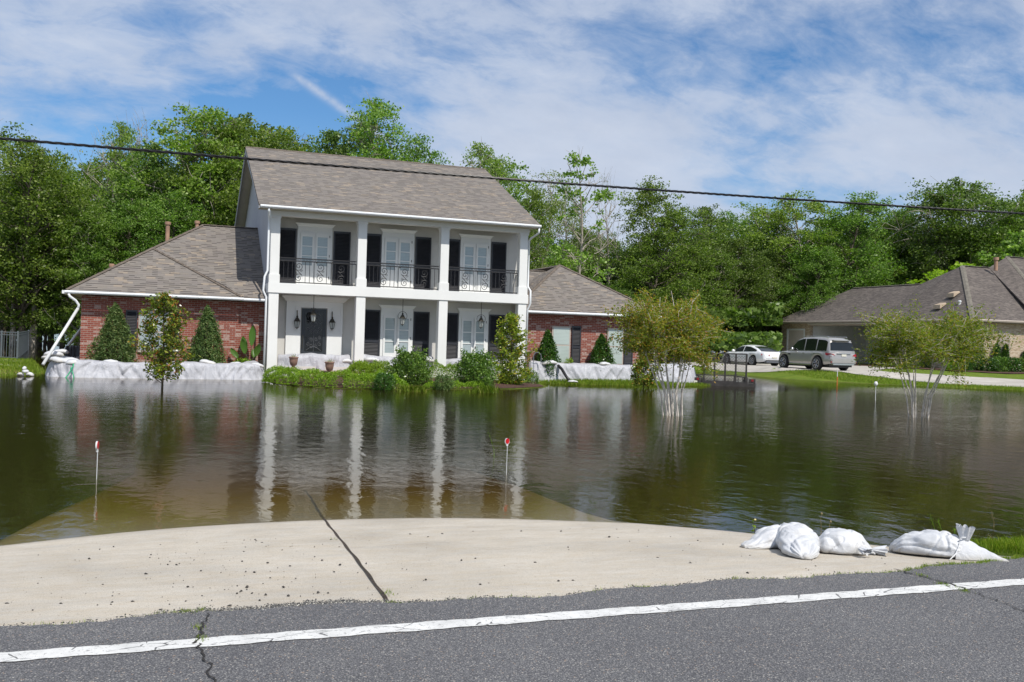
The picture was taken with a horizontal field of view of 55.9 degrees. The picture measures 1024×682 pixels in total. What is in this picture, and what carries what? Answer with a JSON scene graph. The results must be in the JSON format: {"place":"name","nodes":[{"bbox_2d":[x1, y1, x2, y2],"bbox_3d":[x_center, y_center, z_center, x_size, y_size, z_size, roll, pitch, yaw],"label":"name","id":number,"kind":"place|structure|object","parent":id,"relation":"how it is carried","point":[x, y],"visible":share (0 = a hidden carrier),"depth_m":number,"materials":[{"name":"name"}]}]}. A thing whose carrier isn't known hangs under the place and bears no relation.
{"place":"outdoors","nodes":[
{"label":"outdoors","id":0,"kind":"place"},
{"bbox_2d":[0,562,952,625],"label":"edge gravel","id":1,"kind":"structure","parent":0,"point":[322,602],"depth_m":5.62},
{"bbox_2d":[0,445,1011,625],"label":"driveway apron","id":2,"kind":"object","parent":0,"point":[209,519],"visible":0.91,"depth_m":7.82,"materials":[{"name":"concrete"}]},
{"bbox_2d":[304,490,388,600],"bbox_3d":[-1.659,1.692,8.820,0.054,0.347,6.413,2,0,-16],"label":"expansion joint","id":3,"kind":"object","parent":2,"relation":"on","point":[358,561],"visible":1,"depth_m":7.34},
{"bbox_2d":[741,524,780,548],"bbox_3d":[2.166,1.631,8.090,0.574,0.176,0.328,4,-1,-31],"label":"sandbag","id":4,"kind":"object","parent":2,"relation":"on","point":[763,538],"visible":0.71,"depth_m":7.96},
{"bbox_2d":[775,522,819,559],"bbox_3d":[2.342,1.612,7.940,0.368,0.202,1.154,2,-4,9],"label":"sandbag","id":5,"kind":"object","parent":2,"relation":"on","point":[798,540],"visible":0.87,"depth_m":7.61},
{"bbox_2d":[819,528,887,555],"bbox_3d":[2.716,1.622,7.768,0.579,0.204,0.445,2,0,36],"label":"sandbag","id":6,"kind":"object","parent":2,"relation":"on","point":[841,541],"visible":0.91,"depth_m":7.68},
{"bbox_2d":[889,523,1008,561],"bbox_3d":[3.430,1.572,7.643,0.381,0.263,0.922,2,-4,-44],"label":"sandbag","id":7,"kind":"object","parent":2,"relation":"on","point":[936,543],"visible":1,"depth_m":7.55,"materials":[{"name":"fabric"}]},
{"bbox_2d":[0,557,1023,681],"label":"road","id":8,"kind":"structure","parent":0,"point":[956,635],"depth_m":5.03,"materials":[{"name":"asphalt"}]},
{"bbox_2d":[0,578,1023,661],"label":"road edge line","id":9,"kind":"object","parent":8,"relation":"on","point":[175,644],"visible":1,"depth_m":5.28,"materials":[{"name":"paint"}]},
{"bbox_2d":[0,334,1023,512],"bbox_3d":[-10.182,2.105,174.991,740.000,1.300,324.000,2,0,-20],"label":"flood water","id":10,"kind":"structure","parent":0,"point":[772,402],"depth_m":21.82,"materials":[{"name":"liquid"}]},
{"bbox_2d":[127,290,200,387],"bbox_3d":[-10.553,0.194,29.471,1.934,3.499,1.933,2,0,17],"label":"magnolia","id":11,"kind":"object","parent":10,"relation":"in","point":[160,365],"visible":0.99,"depth_m":29.24,"materials":[{"name":"green plant"}]},
{"bbox_2d":[600,286,733,435],"bbox_3d":[3.893,0.503,24.438,3.216,3.770,3.417,2,0,-20],"label":"crepe myrtle","id":12,"kind":"object","parent":10,"relation":"in","point":[648,336],"visible":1,"depth_m":23.90,"materials":[{"name":"green plant"}]},
{"bbox_2d":[850,299,1023,434],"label":"crepe myrtle","id":13,"kind":"object","parent":10,"relation":"in","point":[960,345],"visible":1,"depth_m":26.19,"materials":[{"name":"green plant"}]},
{"bbox_2d":[0,353,1023,556],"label":"ground","id":14,"kind":"structure","parent":0,"point":[881,514],"depth_m":17.20,"materials":[{"name":"green plant"}]},
{"bbox_2d":[0,330,28,358],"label":"metal fence","id":15,"kind":"object","parent":14,"relation":"on","point":[22,347],"visible":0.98,"depth_m":51.33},
{"bbox_2d":[0,118,56,339],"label":"woodland tree","id":16,"kind":"object","parent":14,"relation":"on","point":[8,142],"visible":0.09,"depth_m":93.86,"materials":[{"name":"green plant"}]},
{"bbox_2d":[1,243,80,345],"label":"woodland tree","id":17,"kind":"object","parent":14,"relation":"on","point":[45,333],"visible":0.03,"depth_m":86.82,"materials":[{"name":"green plant"}]},
{"bbox_2d":[0,177,115,329],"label":"woodland tree","id":18,"kind":"object","parent":14,"relation":"on","point":[8,234],"visible":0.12,"depth_m":82.94,"materials":[{"name":"green plant"}]},
{"bbox_2d":[0,144,123,346],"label":"woodland tree","id":19,"kind":"object","parent":14,"relation":"on","point":[70,179],"visible":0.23,"depth_m":84.54,"materials":[{"name":"green plant"}]},
{"bbox_2d":[0,132,132,338],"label":"woodland tree","id":20,"kind":"object","parent":14,"relation":"on","point":[36,157],"visible":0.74,"depth_m":80.45,"materials":[{"name":"green plant"}]},
{"bbox_2d":[13,202,129,345],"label":"woodland tree","id":21,"kind":"object","parent":14,"relation":"on","point":[93,225],"visible":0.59,"depth_m":81.89,"materials":[{"name":"green plant"}]},
{"bbox_2d":[27,141,164,343],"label":"woodland tree","id":22,"kind":"object","parent":14,"relation":"on","point":[98,178],"visible":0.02,"depth_m":102.28,"materials":[{"name":"green plant"}]},
{"bbox_2d":[84,302,138,361],"bbox_3d":[-14.933,-0.104,36.104,2.091,2.738,1.659,2,0,-20],"label":"cypress shrub","id":23,"kind":"object","parent":14,"relation":"on","point":[114,325],"visible":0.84,"depth_m":35.88,"materials":[{"name":"green plant"}]},
{"bbox_2d":[70,198,156,314],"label":"woodland tree","id":24,"kind":"object","parent":14,"relation":"on","point":[124,225],"visible":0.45,"depth_m":82.89,"materials":[{"name":"green plant"}]},
{"bbox_2d":[84,118,147,260],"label":"woodland tree","id":25,"kind":"object","parent":14,"relation":"on","point":[127,135],"visible":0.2,"depth_m":96.50,"materials":[{"name":"green plant"}]},
{"bbox_2d":[77,140,212,262],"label":"woodland tree","id":26,"kind":"object","parent":14,"relation":"on","point":[150,164],"visible":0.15,"depth_m":88.27,"materials":[{"name":"green plant"}]},
{"bbox_2d":[45,356,264,379],"bbox_3d":[-13.980,1.087,38.162,7.944,0.892,6.744,2,0,-20],"label":"tarp barrier","id":27,"kind":"object","parent":14,"relation":"on","point":[90,368],"visible":0.67,"depth_m":35.03,"materials":[{"name":"white plastic"}]},
{"bbox_2d":[114,187,212,262],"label":"woodland tree","id":28,"kind":"object","parent":14,"relation":"on","point":[181,206],"visible":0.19,"depth_m":82.80,"materials":[{"name":"green plant"}]},
{"bbox_2d":[103,100,262,241],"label":"woodland tree","id":29,"kind":"object","parent":14,"relation":"on","point":[212,116],"visible":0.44,"depth_m":87.38,"materials":[{"name":"green plant"}]},
{"bbox_2d":[184,304,226,362],"bbox_3d":[-11.838,-0.029,37.281,1.714,2.773,1.553,2,0,3],"label":"cypress shrub","id":30,"kind":"object","parent":14,"relation":"on","point":[208,328],"visible":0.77,"depth_m":37.01,"materials":[{"name":"green plant"}]},
{"bbox_2d":[148,114,270,226],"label":"woodland tree","id":31,"kind":"object","parent":14,"relation":"on","point":[224,193],"visible":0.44,"depth_m":87.22,"materials":[{"name":"green plant"}]},
{"bbox_2d":[167,105,308,226],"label":"woodland tree","id":32,"kind":"object","parent":14,"relation":"on","point":[250,119],"visible":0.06,"depth_m":93.92,"materials":[{"name":"green plant"}]},
{"bbox_2d":[230,326,262,362],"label":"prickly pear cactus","id":33,"kind":"object","parent":14,"relation":"on","point":[255,352],"visible":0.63,"depth_m":38.06,"materials":[{"name":"green plant"}]},
{"bbox_2d":[202,123,323,224],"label":"woodland tree","id":34,"kind":"object","parent":14,"relation":"on","point":[288,131],"visible":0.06,"depth_m":95.04,"materials":[{"name":"green plant"}]},
{"bbox_2d":[304,126,363,155],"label":"woodland tree","id":35,"kind":"object","parent":14,"relation":"on","point":[328,135],"visible":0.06,"depth_m":90.83,"materials":[{"name":"green plant"}]},
{"bbox_2d":[42,146,665,379],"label":"brick house","id":36,"kind":"structure","parent":14,"relation":"on","point":[366,257],"depth_m":40.65,"materials":[{"name":"paint"}]},
{"bbox_2d":[299,232,314,283],"bbox_3d":[-8.432,-3.364,39.673,0.560,2.160,0.052,2,0,-20],"label":"french door","id":37,"kind":"structure","parent":36,"relation":"in","point":[306,243],"depth_m":39.67,"materials":[{"name":"white paint"}]},
{"bbox_2d":[277,353,350,369],"bbox_3d":[-7.988,0.995,39.035,3.079,1.029,1.045,2,0,-20],"label":"tarp barrier","id":38,"kind":"object","parent":36,"relation":"on","point":[317,361],"visible":0.57,"depth_m":38.69,"materials":[{"name":"white plastic"}]},
{"bbox_2d":[301,308,326,353],"bbox_3d":[-8.182,-0.155,39.799,1.000,2.340,0.080,2,0,-20],"label":"front door","id":39,"kind":"structure","parent":36,"relation":"in","point":[313,335],"depth_m":39.82,"materials":[{"name":"black glass"}]},
{"bbox_2d":[314,233,329,284],"bbox_3d":[-7.839,-3.346,39.887,0.580,2.160,0.052,2,0,-20],"label":"french door","id":40,"kind":"structure","parent":36,"relation":"in","point":[322,240],"depth_m":39.88,"materials":[{"name":"white paint"}]},
{"bbox_2d":[383,314,396,356],"bbox_3d":[-5.189,-0.008,40.882,0.550,2.230,0.052,2,0,-20],"label":"french door","id":41,"kind":"structure","parent":36,"relation":"in","point":[389,325],"depth_m":40.89,"materials":[{"name":"white paint"}]},
{"bbox_2d":[383,238,397,287],"bbox_3d":[-5.137,-3.263,40.865,0.550,2.160,0.052,2,0,-20],"label":"french door","id":42,"kind":"structure","parent":36,"relation":"in","point":[391,245],"depth_m":40.86,"materials":[{"name":"white paint"}]},
{"bbox_2d":[397,315,410,354],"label":"french door","id":43,"kind":"structure","parent":36,"relation":"in","point":[403,332],"depth_m":41.11,"materials":[{"name":"white paint"}]},
{"bbox_2d":[398,239,411,288],"bbox_3d":[-4.546,-3.245,41.053,0.570,2.160,0.100,2,0,-20],"label":"french door","id":44,"kind":"structure","parent":36,"relation":"in","point":[405,245],"depth_m":41.07,"materials":[{"name":"white paint"}]},
{"bbox_2d":[460,317,472,357],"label":"french door","id":45,"kind":"structure","parent":36,"relation":"in","point":[467,323],"depth_m":42.05,"materials":[{"name":"white paint"}]},
{"bbox_2d":[462,243,474,291],"bbox_3d":[-1.882,-3.164,42.042,0.535,2.160,0.052,2,0,-20],"label":"french door","id":46,"kind":"structure","parent":36,"relation":"in","point":[468,249],"depth_m":42.04,"materials":[{"name":"white paint"}]},
{"bbox_2d":[474,318,486,354],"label":"french door","id":47,"kind":"structure","parent":36,"relation":"in","point":[479,334],"depth_m":42.26,"materials":[{"name":"white paint"}]},
{"bbox_2d":[475,244,488,292],"bbox_3d":[-1.314,-3.147,42.248,0.555,2.160,0.052,2,0,-20],"label":"french door","id":48,"kind":"structure","parent":36,"relation":"in","point":[481,249],"depth_m":42.24,"materials":[{"name":"white paint"}]},
{"bbox_2d":[552,326,570,362],"bbox_3d":[2.183,0.187,43.130,0.890,1.690,0.068,2,0,-20],"label":"window","id":49,"kind":"structure","parent":36,"relation":"in","point":[561,334],"depth_m":43.13,"materials":[{"name":"glass"}]},
{"bbox_2d":[606,328,623,364],"bbox_3d":[4.707,0.264,44.043,0.820,1.690,0.068,2,0,-20],"label":"window","id":50,"kind":"structure","parent":36,"relation":"in","point":[618,358],"depth_m":44.02,"materials":[{"name":"beige paint"}]},
{"bbox_2d":[313,115,409,160],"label":"woodland tree","id":51,"kind":"object","parent":14,"relation":"on","point":[341,147],"visible":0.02,"depth_m":90.35,"materials":[{"name":"green plant"}]},
{"bbox_2d":[335,93,421,161],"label":"woodland tree","id":52,"kind":"object","parent":14,"relation":"on","point":[374,114],"visible":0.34,"depth_m":86.10,"materials":[{"name":"green plant"}]},
{"bbox_2d":[372,372,396,390],"bbox_3d":[-4.241,1.377,32.187,0.830,0.732,0.871,2,0,-42],"label":"boxwood ball","id":53,"kind":"object","parent":14,"relation":"on","point":[387,379],"visible":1,"depth_m":32.05,"materials":[{"name":"green plant"}]},
{"bbox_2d":[271,377,542,387],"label":"garden soil","id":54,"kind":"structure","parent":14,"relation":"on","point":[501,385],"depth_m":34.88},
{"bbox_2d":[262,364,409,388],"bbox_3d":[-6.549,1.220,33.538,5.944,0.694,2.118,2,0,23],"label":"hedge","id":55,"kind":"object","parent":54,"relation":"on","point":[280,372],"visible":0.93,"depth_m":33.01,"materials":[{"name":"green plant"}]},
{"bbox_2d":[347,359,419,379],"bbox_3d":[-5.075,1.089,36.839,2.496,0.840,4.768,2,0,13],"label":"hedge","id":56,"kind":"object","parent":54,"relation":"on","point":[364,366],"visible":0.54,"depth_m":35.29,"materials":[{"name":"green plant"}]},
{"bbox_2d":[382,345,433,385],"bbox_3d":[-3.692,0.929,34.590,1.942,1.624,1.881,2,0,-20],"label":"camellia","id":57,"kind":"object","parent":54,"relation":"on","point":[413,363],"visible":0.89,"depth_m":34.31,"materials":[{"name":"green plant"}]},
{"bbox_2d":[428,359,506,379],"bbox_3d":[-1.783,1.153,39.087,3.576,0.819,1.064,2,0,-20],"label":"hedge","id":58,"kind":"object","parent":54,"relation":"on","point":[440,366],"visible":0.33,"depth_m":38.66,"materials":[{"name":"green plant"}]},
{"bbox_2d":[448,347,498,386],"bbox_3d":[-1.353,1.011,35.895,1.808,1.599,1.800,2,0,28],"label":"camellia","id":59,"kind":"object","parent":54,"relation":"on","point":[483,367],"visible":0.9,"depth_m":35.58,"materials":[{"name":"green plant"}]},
{"bbox_2d":[489,311,541,384],"bbox_3d":[-0.011,0.570,37.327,1.891,3.451,1.915,2,0,-41],"label":"magnolia","id":60,"kind":"object","parent":54,"relation":"on","point":[513,330],"visible":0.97,"depth_m":37.19,"materials":[{"name":"green plant"}]},
{"bbox_2d":[390,129,453,165],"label":"woodland tree","id":61,"kind":"object","parent":14,"relation":"on","point":[412,153],"visible":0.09,"depth_m":90.34,"materials":[{"name":"green plant"}]},
{"bbox_2d":[6,275,842,351],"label":"undergrowth","id":62,"kind":"object","parent":14,"relation":"on","point":[766,315],"visible":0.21,"depth_m":81.07,"materials":[{"name":"green plant"}]},
{"bbox_2d":[459,139,520,191],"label":"woodland tree","id":63,"kind":"object","parent":14,"relation":"on","point":[483,157],"visible":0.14,"depth_m":72.59,"materials":[{"name":"green plant"}]},
{"bbox_2d":[460,159,547,232],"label":"woodland tree","id":64,"kind":"object","parent":14,"relation":"on","point":[520,197],"visible":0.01,"depth_m":102.53,"materials":[{"name":"green plant"}]},
{"bbox_2d":[480,157,536,260],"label":"woodland tree","id":65,"kind":"object","parent":14,"relation":"on","point":[496,166],"visible":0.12,"depth_m":71.40,"materials":[{"name":"green plant"}]},
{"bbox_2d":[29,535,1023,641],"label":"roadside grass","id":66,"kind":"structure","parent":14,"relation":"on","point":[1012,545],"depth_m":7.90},
{"bbox_2d":[517,183,560,269],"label":"woodland tree","id":67,"kind":"object","parent":14,"relation":"on","point":[536,198],"visible":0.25,"depth_m":77.82,"materials":[{"name":"green plant"}]},
{"bbox_2d":[534,329,560,375],"bbox_3d":[1.509,0.585,42.287,1.360,2.261,1.296,2,0,19],"label":"holly shrub","id":68,"kind":"object","parent":14,"relation":"on","point":[548,351],"visible":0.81,"depth_m":42.05,"materials":[{"name":"green plant"}]},
{"bbox_2d":[517,168,597,273],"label":"woodland tree","id":69,"kind":"object","parent":14,"relation":"on","point":[550,193],"visible":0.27,"depth_m":82.70,"materials":[{"name":"green plant"}]},
{"bbox_2d":[534,194,609,263],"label":"woodland tree","id":70,"kind":"object","parent":14,"relation":"on","point":[578,221],"visible":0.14,"depth_m":90.86,"materials":[{"name":"green plant"}]},
{"bbox_2d":[537,148,622,284],"bbox_3d":[4.377,-5.488,65.776,5.515,15.432,6.565,2,0,17],"label":"woodland tree","id":71,"kind":"object","parent":14,"relation":"on","point":[561,247],"visible":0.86,"depth_m":64.99,"materials":[{"name":"green plant"}]},
{"bbox_2d":[551,226,619,283],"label":"woodland tree","id":72,"kind":"object","parent":14,"relation":"on","point":[574,240],"visible":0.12,"depth_m":88.21,"materials":[{"name":"green plant"}]},
{"bbox_2d":[587,328,615,370],"bbox_3d":[3.975,0.573,43.192,1.373,2.438,1.525,2,0,34],"label":"holly shrub","id":73,"kind":"object","parent":14,"relation":"on","point":[600,352],"visible":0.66,"depth_m":42.95,"materials":[{"name":"green plant"}]},
{"bbox_2d":[587,169,630,286],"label":"woodland tree","id":74,"kind":"object","parent":14,"relation":"on","point":[608,250],"visible":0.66,"depth_m":83.72,"materials":[{"name":"green plant"}]},
{"bbox_2d":[527,360,695,382],"bbox_3d":[5.207,1.471,43.897,9.658,1.023,4.113,2,0,-44],"label":"tarp barrier","id":75,"kind":"object","parent":14,"relation":"on","point":[576,371],"visible":0.58,"depth_m":42.35,"materials":[{"name":"white plastic"}]},
{"bbox_2d":[630,353,661,387],"bbox_3d":[5.471,1.404,39.871,1.508,2.058,1.342,2,0,-33],"label":"magnolia","id":76,"kind":"object","parent":14,"relation":"on","point":[641,367],"visible":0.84,"depth_m":39.68,"materials":[{"name":"green plant"}]},
{"bbox_2d":[595,175,729,356],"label":"woodland tree","id":77,"kind":"object","parent":14,"relation":"on","point":[651,199],"visible":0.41,"depth_m":82.33,"materials":[{"name":"green plant"}]},
{"bbox_2d":[591,201,736,326],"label":"woodland tree","id":78,"kind":"object","parent":14,"relation":"on","point":[684,223],"visible":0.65,"depth_m":79.91,"materials":[{"name":"green plant"}]},
{"bbox_2d":[646,241,726,307],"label":"woodland tree","id":79,"kind":"object","parent":14,"relation":"on","point":[703,269],"visible":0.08,"depth_m":85.08,"materials":[{"name":"green plant"}]},
{"bbox_2d":[671,204,763,307],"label":"woodland tree","id":80,"kind":"object","parent":14,"relation":"on","point":[710,219],"visible":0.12,"depth_m":87.58,"materials":[{"name":"green plant"}]},
{"bbox_2d":[688,209,757,357],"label":"woodland tree","id":81,"kind":"object","parent":14,"relation":"on","point":[731,216],"visible":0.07,"depth_m":97.01,"materials":[{"name":"green plant"}]},
{"bbox_2d":[695,249,753,354],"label":"woodland tree","id":82,"kind":"object","parent":14,"relation":"on","point":[723,259],"visible":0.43,"depth_m":84.25,"materials":[{"name":"green plant"}]},
{"bbox_2d":[694,352,755,386],"bbox_3d":[9.818,1.513,45.752,2.864,1.925,3.330,2,0,2],"label":"utility trailer","id":83,"kind":"object","parent":14,"relation":"on","point":[744,382],"visible":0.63,"depth_m":44.14,"materials":[{"name":"black metal"}]},
{"bbox_2d":[704,237,784,352],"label":"woodland tree","id":84,"kind":"object","parent":14,"relation":"on","point":[741,291],"visible":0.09,"depth_m":87.19,"materials":[{"name":"green plant"}]},
{"bbox_2d":[699,237,797,352],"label":"woodland tree","id":85,"kind":"object","parent":14,"relation":"on","point":[761,277],"visible":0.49,"depth_m":85.60,"materials":[{"name":"green plant"}]},
{"bbox_2d":[727,211,789,298],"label":"woodland tree","id":86,"kind":"object","parent":14,"relation":"on","point":[743,223],"visible":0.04,"depth_m":95.47,"materials":[{"name":"green plant"}]},
{"bbox_2d":[740,210,818,351],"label":"woodland tree","id":87,"kind":"object","parent":14,"relation":"on","point":[780,230],"visible":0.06,"depth_m":95.55,"materials":[{"name":"green plant"}]},
{"bbox_2d":[738,249,821,331],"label":"woodland tree","id":88,"kind":"object","parent":14,"relation":"on","point":[772,255],"visible":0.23,"depth_m":89.56,"materials":[{"name":"green plant"}]},
{"bbox_2d":[730,188,865,308],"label":"woodland tree","id":89,"kind":"object","parent":14,"relation":"on","point":[811,206],"visible":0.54,"depth_m":91.75,"materials":[{"name":"green plant"}]},
{"bbox_2d":[770,245,851,314],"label":"woodland tree","id":90,"kind":"object","parent":14,"relation":"on","point":[807,267],"visible":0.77,"depth_m":86.80,"materials":[{"name":"green plant"}]},
{"bbox_2d":[784,190,913,304],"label":"woodland tree","id":91,"kind":"object","parent":14,"relation":"on","point":[861,227],"visible":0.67,"depth_m":89.30,"materials":[{"name":"green plant"}]},
{"bbox_2d":[834,220,913,288],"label":"woodland tree","id":92,"kind":"object","parent":14,"relation":"on","point":[894,272],"visible":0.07,"depth_m":95.48,"materials":[{"name":"green plant"}]},
{"bbox_2d":[836,201,945,284],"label":"woodland tree","id":93,"kind":"object","parent":14,"relation":"on","point":[905,209],"visible":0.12,"depth_m":96.44,"materials":[{"name":"green plant"}]},
{"bbox_2d":[870,246,920,285],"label":"woodland tree","id":94,"kind":"object","parent":14,"relation":"on","point":[902,276],"visible":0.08,"depth_m":95.16,"materials":[{"name":"green plant"}]},
{"bbox_2d":[781,256,1023,368],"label":"brick house","id":95,"kind":"structure","parent":14,"relation":"on","point":[996,286],"depth_m":74.18,"materials":[{"name":"beige paint"}]},
{"bbox_2d":[786,329,804,350],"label":"garage door","id":96,"kind":"structure","parent":95,"relation":"in","point":[793,335],"depth_m":85.64,"materials":[{"name":"white paint"}]},
{"bbox_2d":[882,192,1002,284],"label":"woodland tree","id":97,"kind":"object","parent":14,"relation":"on","point":[931,241],"visible":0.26,"depth_m":91.85,"materials":[{"name":"green plant"}]},
{"bbox_2d":[881,176,1023,283],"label":"woodland tree","id":98,"kind":"object","parent":14,"relation":"on","point":[1001,204],"visible":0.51,"depth_m":91.46,"materials":[{"name":"green plant"}]},
{"bbox_2d":[905,256,1003,322],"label":"bright tree","id":99,"kind":"object","parent":14,"relation":"on","point":[936,272],"visible":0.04,"depth_m":83.19,"materials":[{"name":"green plant"}]},
{"bbox_2d":[910,179,1021,266],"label":"woodland tree","id":100,"kind":"object","parent":14,"relation":"on","point":[965,216],"visible":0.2,"depth_m":92.26,"materials":[{"name":"green plant"}]},
{"bbox_2d":[958,192,1023,267],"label":"woodland tree","id":101,"kind":"object","parent":14,"relation":"on","point":[1012,222],"visible":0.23,"depth_m":89.57,"materials":[{"name":"green plant"}]},
{"bbox_2d":[977,230,1023,322],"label":"light tree","id":102,"kind":"object","parent":14,"relation":"on","point":[1013,248],"visible":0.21,"depth_m":79.72,"materials":[{"name":"green plant"}]},
{"bbox_2d":[0,137,1023,214],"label":"overhead cable","id":103,"kind":"object","parent":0,"point":[344,166],"visible":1,"depth_m":22.93,"materials":[{"name":"black plastic"}]},
{"bbox_2d":[0,357,1023,389],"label":"lawn grass","id":104,"kind":"structure","parent":0,"point":[11,365],"depth_m":45.99,"materials":[{"name":"plant"}]},
{"bbox_2d":[0,0,1023,351],"label":"sky","id":105,"kind":"structure","parent":0,"point":[832,99],"materials":[{"name":"blue"}]},
{"bbox_2d":[652,358,1023,386],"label":"neighbour driveway","id":106,"kind":"structure","parent":0,"point":[853,369],"depth_m":57.14,"materials":[{"name":"concrete"}]},
{"bbox_2d":[722,345,779,365],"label":"sedan","id":107,"kind":"object","parent":106,"relation":"on","point":[761,354],"visible":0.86,"depth_m":69.61,"materials":[{"name":"white paint"}]},
{"bbox_2d":[779,336,856,370],"bbox_3d":[19.533,0.772,61.994,2.547,2.164,5.339,2,0,-22],"label":"suv","id":108,"kind":"object","parent":106,"relation":"on","point":[816,352],"visible":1,"depth_m":60.18,"materials":[{"name":"silver paint"}]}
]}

